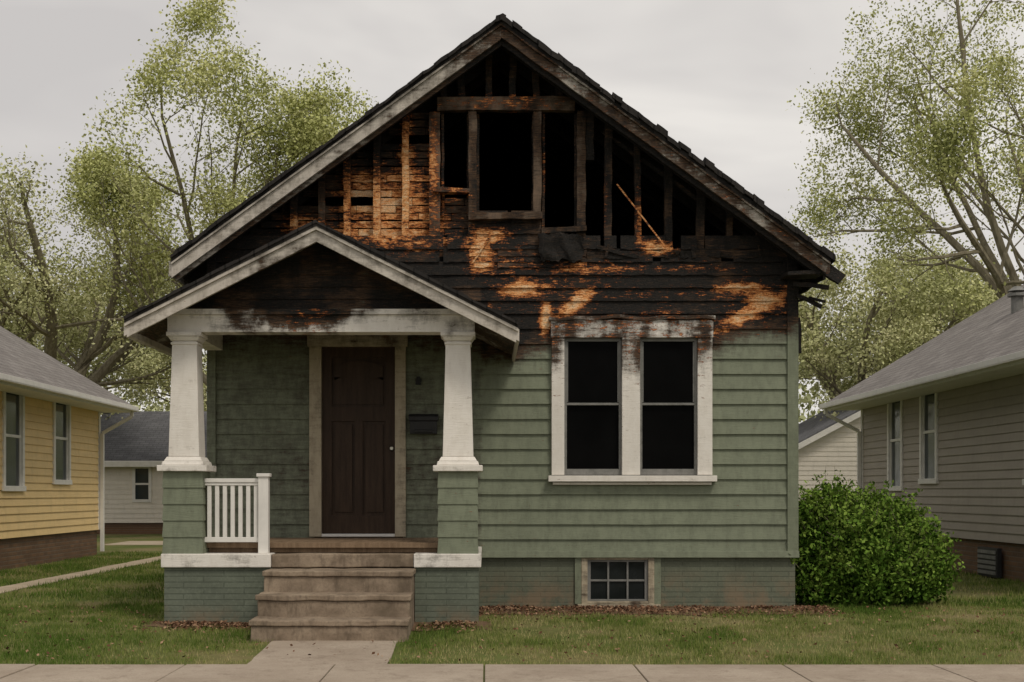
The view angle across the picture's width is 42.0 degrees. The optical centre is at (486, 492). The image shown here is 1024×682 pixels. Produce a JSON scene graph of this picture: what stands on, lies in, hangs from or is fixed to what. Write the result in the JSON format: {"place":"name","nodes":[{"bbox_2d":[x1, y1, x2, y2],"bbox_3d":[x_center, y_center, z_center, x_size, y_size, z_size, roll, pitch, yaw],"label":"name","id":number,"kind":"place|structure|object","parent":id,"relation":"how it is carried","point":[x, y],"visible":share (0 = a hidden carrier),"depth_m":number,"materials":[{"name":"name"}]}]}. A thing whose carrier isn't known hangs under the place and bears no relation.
{"place":"outdoors","nodes":[
{"label":"outdoors","id":0,"kind":"place"},
{"bbox_2d":[0,556,160,593],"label":"garden path","id":1,"kind":"structure","parent":0,"point":[7,588],"depth_m":20.66,"materials":[{"name":"beige concrete"}]},
{"bbox_2d":[104,541,162,544],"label":"driveway","id":2,"kind":"structure","parent":0,"point":[142,543],"depth_m":33.74,"materials":[{"name":"beige concrete"}]},
{"bbox_2d":[162,471,210,553],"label":"porch pier","id":3,"kind":"structure","parent":0,"point":[184,515],"depth_m":13.18,"materials":[{"name":"green wood"}]},
{"bbox_2d":[157,332,215,471],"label":"porch column","id":4,"kind":"structure","parent":3,"relation":"on","point":[186,440],"depth_m":13.24,"materials":[{"name":"white wood"}]},
{"bbox_2d":[167,309,474,349],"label":"porch beam","id":5,"kind":"structure","parent":4,"relation":"on","point":[214,325],"depth_m":13.24,"materials":[{"name":"white wood"}]},
{"bbox_2d":[187,243,447,308],"bbox_3d":[-1.645,-2.163,13.298,2.792,0.705,0.044,0,0,0],"label":"porch gable siding","id":6,"kind":"object","parent":5,"relation":"on","point":[317,276],"visible":0.84,"depth_m":13.29,"materials":[{"name":"black wood"}]},
{"bbox_2d":[204,473,270,552],"bbox_3d":[-2.482,0.203,13.290,0.655,0.795,0.130,0,0,0],"label":"porch railing","id":7,"kind":"object","parent":3,"relation":"attached to","point":[261,537],"visible":1,"depth_m":13.28,"materials":[{"name":"white wood"}]},
{"bbox_2d":[124,219,517,327],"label":"porch roof shingles","id":8,"kind":"object","parent":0,"point":[271,245],"visible":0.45,"depth_m":12.85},
{"bbox_2d":[124,226,518,361],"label":"porch bargeboards","id":9,"kind":"object","parent":8,"relation":"attached to","point":[133,327],"visible":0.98,"depth_m":12.88,"materials":[{"name":"white wood"}]},
{"bbox_2d":[138,242,513,355],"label":"porch roof soffit","id":10,"kind":"structure","parent":8,"relation":"attached to","point":[156,332],"depth_m":13.89,"materials":[{"name":"grey wood"}]},
{"bbox_2d":[437,471,478,553],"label":"porch pier","id":11,"kind":"structure","parent":0,"point":[457,517],"depth_m":13.18,"materials":[{"name":"green wood"}]},
{"bbox_2d":[433,332,482,471],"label":"porch column","id":12,"kind":"structure","parent":11,"relation":"on","point":[458,455],"depth_m":13.23,"materials":[{"name":"white wood"}]},
{"bbox_2d":[171,21,830,261],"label":"roof shingles","id":13,"kind":"object","parent":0,"point":[659,135],"visible":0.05,"depth_m":14.55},
{"bbox_2d":[0,534,1023,681],"bbox_3d":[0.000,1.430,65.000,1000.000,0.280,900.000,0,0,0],"label":"ground","id":14,"kind":"structure","parent":0,"point":[118,538],"depth_m":12.26,"materials":[{"name":"green plant"}]},
{"bbox_2d":[0,530,96,570],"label":"brick foundation","id":15,"kind":"object","parent":14,"relation":"on","point":[18,552],"visible":0.6,"depth_m":24.45,"materials":[{"name":"brown brick"}]},
{"bbox_2d":[0,391,98,538],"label":"lapped walls","id":16,"kind":"structure","parent":15,"relation":"on","point":[42,504],"depth_m":24.51,"materials":[{"name":"yellow wood"}]},
{"bbox_2d":[0,373,138,550],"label":"trim and gutters","id":17,"kind":"structure","parent":16,"relation":"attached to","point":[19,382],"depth_m":24.72,"materials":[{"name":"white wood"}]},
{"bbox_2d":[6,392,65,485],"bbox_3d":[-8.085,-0.970,22.260,0.010,1.700,6.740,0,0,0],"label":"window glass","id":18,"kind":"object","parent":17,"relation":"attached to","point":[12,444],"visible":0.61,"depth_m":22.91,"materials":[{"name":"grey glass"}]},
{"bbox_2d":[0,384,127,412],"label":"soffit","id":19,"kind":"structure","parent":17,"relation":"attached to","point":[26,393],"depth_m":24.00,"materials":[{"name":"white wood"}]},
{"bbox_2d":[0,326,130,404],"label":"shingle roof","id":20,"kind":"structure","parent":17,"relation":"on","point":[20,358],"depth_m":25.26,"materials":[{"name":"grey concrete"}]},
{"bbox_2d":[0,233,170,418],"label":"deciduous tree","id":21,"kind":"object","parent":14,"relation":"on","point":[31,341],"visible":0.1,"depth_m":44.86,"materials":[{"name":"green plant"}]},
{"bbox_2d":[0,145,206,400],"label":"deciduous tree","id":22,"kind":"object","parent":14,"relation":"on","point":[51,317],"visible":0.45,"depth_m":36.81,"materials":[{"name":"green plant"}]},
{"bbox_2d":[97,411,206,533],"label":"white cottage","id":23,"kind":"structure","parent":14,"relation":"on","point":[136,449],"depth_m":41.99,"materials":[{"name":"white wood"}]},
{"bbox_2d":[135,469,147,498],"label":"window glass","id":24,"kind":"structure","parent":23,"relation":"in","point":[141,475],"depth_m":41.97,"materials":[{"name":"black glass"}]},
{"bbox_2d":[115,349,206,410],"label":"deciduous tree","id":25,"kind":"object","parent":14,"relation":"on","point":[165,387],"visible":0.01,"depth_m":49.86,"materials":[{"name":"green plant"}]},
{"bbox_2d":[35,0,378,385],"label":"maple tree","id":26,"kind":"object","parent":14,"relation":"on","point":[308,134],"visible":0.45,"depth_m":34.19,"materials":[{"name":"green plant"}]},
{"bbox_2d":[164,567,479,621],"bbox_3d":[-1.635,1.089,14.090,3.110,0.703,1.800,0,0,0],"label":"porch foundation","id":27,"kind":"object","parent":14,"relation":"on","point":[228,594],"visible":0.55,"depth_m":13.19,"materials":[{"name":"green brick"}]},
{"bbox_2d":[161,547,481,566],"bbox_3d":[-1.635,0.667,14.070,3.160,0.135,1.840,0,0,0],"label":"porch ledge","id":28,"kind":"object","parent":27,"relation":"on","point":[264,560],"visible":0.72,"depth_m":13.15,"materials":[{"name":"white concrete"}]},
{"bbox_2d":[207,538,437,552],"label":"porch deck","id":29,"kind":"structure","parent":27,"relation":"on","point":[353,545],"depth_m":13.43,"materials":[{"name":"brown wood"}]},
{"bbox_2d":[321,534,394,536],"bbox_3d":[-1.440,0.474,14.980,0.825,0.032,0.080,0,0,0],"label":"door threshold","id":30,"kind":"object","parent":29,"relation":"on","point":[357,535],"depth_m":14.94,"materials":[{"name":"grey metal"}]},
{"bbox_2d":[248,641,397,665],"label":"front walk","id":31,"kind":"structure","parent":14,"relation":"on","point":[344,652],"depth_m":11.33,"materials":[{"name":"concrete"}]},
{"bbox_2d":[249,553,415,641],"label":"front steps","id":32,"kind":"structure","parent":14,"relation":"on","point":[305,600],"depth_m":12.36,"materials":[{"name":"concrete"}]},
{"bbox_2d":[100,356,854,421],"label":"distant trees","id":33,"kind":"object","parent":14,"relation":"on","point":[802,417],"visible":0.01,"depth_m":67.63,"materials":[{"name":"green plant"}]},
{"bbox_2d":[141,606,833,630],"bbox_3d":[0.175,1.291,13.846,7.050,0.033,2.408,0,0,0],"label":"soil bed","id":34,"kind":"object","parent":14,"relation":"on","point":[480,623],"visible":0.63,"depth_m":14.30,"materials":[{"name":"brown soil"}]},
{"bbox_2d":[1,604,1023,661],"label":"leaf litter","id":35,"kind":"object","parent":14,"relation":"on","point":[219,624],"visible":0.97,"depth_m":13.97,"materials":[{"name":"brown plant"}]},
{"bbox_2d":[285,558,794,607],"bbox_3d":[0.180,1.107,15.100,6.580,0.765,0.200,0,0,0],"label":"brick foundation","id":36,"kind":"object","parent":14,"relation":"on","point":[684,581],"visible":0.35,"depth_m":15.00,"materials":[{"name":"green brick"}]},
{"bbox_2d":[577,558,660,606],"bbox_3d":[1.485,1.005,15.010,0.930,0.560,0.140,0,0,0],"label":"basement window frame","id":37,"kind":"object","parent":36,"relation":"in","point":[584,584],"visible":0.91,"depth_m":14.97,"materials":[{"name":"white wood"}]},
{"bbox_2d":[588,560,647,600],"bbox_3d":[1.474,0.983,15.025,0.682,0.463,0.050,0,0,0],"label":"basement sash","id":38,"kind":"object","parent":37,"relation":"in","point":[645,579],"visible":1,"depth_m":15.00,"materials":[{"name":"grey wood"}]},
{"bbox_2d":[591,562,643,598],"bbox_3d":[1.474,0.985,15.030,0.638,0.430,0.010,0,0,0],"label":"basement glass","id":39,"kind":"object","parent":38,"relation":"in","point":[617,589],"visible":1,"depth_m":15.03,"materials":[{"name":"black glass"}]},
{"bbox_2d":[575,558,660,603],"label":"basement window side boards","id":40,"kind":"object","parent":37,"relation":"attached to","point":[657,580],"visible":1,"depth_m":14.98,"materials":[{"name":"wood"}]},
{"bbox_2d":[799,267,846,415],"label":"deciduous tree","id":41,"kind":"object","parent":14,"relation":"on","point":[810,290],"depth_m":51.60,"materials":[{"name":"green plant"}]},
{"bbox_2d":[799,410,860,499],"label":"white cottage","id":42,"kind":"structure","parent":14,"relation":"on","point":[828,444],"depth_m":41.99,"materials":[{"name":"white wood"}]},
{"bbox_2d":[790,469,964,607],"bbox_3d":[4.416,0.519,15.349,2.328,1.665,1.597,0,0,0],"label":"shrub","id":43,"kind":"object","parent":14,"relation":"on","point":[857,547],"visible":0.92,"depth_m":15.06,"materials":[{"name":"green plant"}]},
{"bbox_2d":[799,228,998,420],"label":"deciduous tree","id":44,"kind":"object","parent":14,"relation":"on","point":[899,341],"visible":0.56,"depth_m":44.01,"materials":[{"name":"green plant"}]},
{"bbox_2d":[811,246,987,415],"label":"deciduous tree","id":45,"kind":"object","parent":14,"relation":"on","point":[855,382],"visible":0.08,"depth_m":50.35,"materials":[{"name":"green plant"}]},
{"bbox_2d":[785,0,1023,327],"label":"elm tree","id":46,"kind":"object","parent":14,"relation":"on","point":[999,283],"visible":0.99,"depth_m":34.28,"materials":[{"name":"green plant"}]},
{"bbox_2d":[942,536,1023,582],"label":"brick foundation","id":47,"kind":"object","parent":14,"relation":"on","point":[1013,561],"visible":0.2,"depth_m":20.30,"materials":[{"name":"brick"}]},
{"bbox_2d":[863,374,1023,543],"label":"lapped walls","id":48,"kind":"structure","parent":47,"relation":"on","point":[977,492],"depth_m":21.20,"materials":[{"name":"grey wood"}]},
{"bbox_2d":[819,350,1023,492],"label":"trim and gutters","id":49,"kind":"structure","parent":48,"relation":"attached to","point":[1002,362],"depth_m":23.49,"materials":[{"name":"white wood"}]},
{"bbox_2d":[892,393,934,485],"bbox_3d":[7.725,-1.005,21.750,0.010,1.750,7.320,0,0,0],"label":"window glass","id":50,"kind":"object","parent":49,"relation":"attached to","point":[929,437],"visible":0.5,"depth_m":23.40,"materials":[{"name":"grey glass"}]},
{"bbox_2d":[833,364,1023,409],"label":"soffit","id":51,"kind":"structure","parent":49,"relation":"attached to","point":[985,377],"depth_m":21.57,"materials":[{"name":"grey wood"}]},
{"bbox_2d":[826,284,1023,402],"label":"shingle roof","id":52,"kind":"structure","parent":51,"relation":"on","point":[995,329],"depth_m":23.45,"materials":[{"name":"grey concrete"}]},
{"bbox_2d":[1007,286,1023,313],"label":"roof vent pipe","id":53,"kind":"object","parent":52,"relation":"on","point":[1016,294],"visible":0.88,"depth_m":22.91,"materials":[{"name":"grey metal"}]},
{"bbox_2d":[978,546,1001,577],"bbox_3d":[7.655,1.050,20.300,0.070,0.440,0.800,0,0,0],"label":"basement vent frame","id":54,"kind":"object","parent":47,"relation":"attached to","point":[998,565],"visible":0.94,"depth_m":20.01,"materials":[{"name":"black metal"}]},
{"bbox_2d":[977,549,995,574],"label":"basement vent slats","id":55,"kind":"object","parent":54,"relation":"in","point":[986,562],"visible":1,"depth_m":20.27,"materials":[{"name":"grey metal"}]},
{"bbox_3d":[0.180,1.108,19.851,6.580,0.765,9.299,0,0,0],"label":"side foundation","id":56,"kind":"object","parent":14,"relation":"on","visible":0},
{"bbox_2d":[211,236,789,550],"bbox_3d":[0.170,-2.103,19.743,6.604,5.589,9.558,0,0,0],"label":"lapped siding","id":57,"kind":"object","parent":56,"relation":"on","point":[262,408],"visible":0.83,"depth_m":14.98,"materials":[{"name":"green wood"}]},
{"bbox_2d":[415,377,421,384],"bbox_3d":[-0.765,-1.255,14.922,0.070,0.090,0.115,0,0,0],"label":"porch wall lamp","id":58,"kind":"object","parent":57,"relation":"attached to","point":[418,380],"visible":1,"depth_m":14.88,"materials":[{"name":"metal"}]},
{"bbox_2d":[409,414,438,433],"bbox_3d":[-0.705,-0.772,14.901,0.330,0.225,0.142,0,0,0],"label":"mailbox","id":59,"kind":"object","parent":57,"relation":"attached to","point":[423,423],"visible":1,"depth_m":14.85,"materials":[{"name":"metal"}]},
{"bbox_2d":[184,46,810,289],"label":"roof deck and rafters","id":60,"kind":"structure","parent":57,"relation":"on","point":[475,79],"depth_m":15.56,"materials":[{"name":"black wood"}]},
{"bbox_2d":[250,113,586,267],"bbox_3d":[-0.930,-3.417,15.090,4.118,1.794,0.222,0,0,4],"label":"burned plank sheathing","id":61,"kind":"object","parent":60,"relation":"attached to","point":[557,247],"visible":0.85,"depth_m":15.12,"materials":[{"name":"brown wood"}]},
{"bbox_2d":[169,23,830,294],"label":"bargeboards","id":62,"kind":"object","parent":60,"relation":"attached to","point":[181,266],"visible":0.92,"depth_m":14.58,"materials":[{"name":"grey wood"}]},
{"bbox_2d":[780,264,845,352],"bbox_3d":[3.613,-2.067,14.773,0.626,0.994,0.454,0,0,0],"label":"torn eave debris","id":63,"kind":"object","parent":62,"relation":"attached to","point":[836,275],"visible":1,"depth_m":14.75,"materials":[{"name":"black wood"}]},
{"bbox_2d":[170,13,835,263],"bbox_3d":[0.179,-3.878,14.841,7.248,2.714,0.678,0,0,0],"label":"broken shingle edge","id":64,"kind":"object","parent":60,"relation":"attached to","point":[661,130],"visible":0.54,"depth_m":14.52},
{"bbox_2d":[290,54,786,265],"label":"exposed wall studs","id":65,"kind":"object","parent":60,"relation":"attached to","point":[536,104],"visible":0.95,"depth_m":15.00,"materials":[{"name":"black wood"}]},
{"bbox_2d":[207,258,798,557],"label":"corner boards and skirt","id":66,"kind":"object","parent":57,"relation":"attached to","point":[792,551],"visible":0.75,"depth_m":14.96,"materials":[{"name":"green paint"}]},
{"bbox_2d":[315,475,706,537],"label":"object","id":67,"kind":"object","parent":57,"relation":"attached to","point":[556,475],"visible":0.15,"depth_m":19.50,"materials":[{"name":"white wood"}]},
{"bbox_2d":[284,74,725,250],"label":"attic rafters","id":68,"kind":"object","parent":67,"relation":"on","point":[497,192],"visible":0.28,"depth_m":17.71,"materials":[{"name":"black wood"}]},
{"bbox_2d":[439,257,732,475],"bbox_3d":[0.165,-1.061,15.045,6.510,3.202,0.030,0,0,0],"label":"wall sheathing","id":69,"kind":"object","parent":57,"relation":"attached to","point":[654,259],"depth_m":15.03,"materials":[{"name":"black wood"}]},
{"bbox_2d":[307,335,407,536],"bbox_3d":[-1.448,-0.644,14.975,1.125,2.268,0.110,0,0,0],"label":"door casing","id":70,"kind":"object","parent":69,"relation":"attached to","point":[317,343],"depth_m":14.93,"materials":[{"name":"wood"}]},
{"bbox_2d":[322,347,394,532],"bbox_3d":[-1.440,-0.594,15.030,0.825,2.098,0.060,0,0,0],"label":"front door","id":71,"kind":"structure","parent":70,"relation":"attached to","point":[358,439],"depth_m":15.01,"materials":[{"name":"brown wood"}]},
{"bbox_2d":[548,314,716,484],"bbox_3d":[1.631,-1.044,14.956,1.882,1.904,0.161,0,0,0],"label":"double window trim","id":72,"kind":"structure","parent":69,"relation":"attached to","point":[630,331],"depth_m":14.91,"materials":[{"name":"white wood"}]},
{"bbox_2d":[564,338,696,474],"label":"window sashes","id":73,"kind":"object","parent":72,"relation":"attached to","point":[619,470],"depth_m":14.97,"materials":[{"name":"grey wood"}]},
{"bbox_2d":[567,342,693,468],"bbox_3d":[1.616,-0.983,15.005,1.432,1.455,0.022,0,0,0],"label":"sooted window glass","id":74,"kind":"object","parent":73,"relation":"in","point":[593,436],"visible":1,"depth_m":15.01,"materials":[{"name":"black glass"}]},
{"bbox_2d":[0,664,1023,681],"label":"sidewalk","id":75,"kind":"structure","parent":0,"point":[463,673],"depth_m":10.18,"materials":[{"name":"concrete"}]},
{"bbox_2d":[0,0,1023,423],"label":"sky","id":76,"kind":"structure","parent":0,"point":[720,76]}
]}

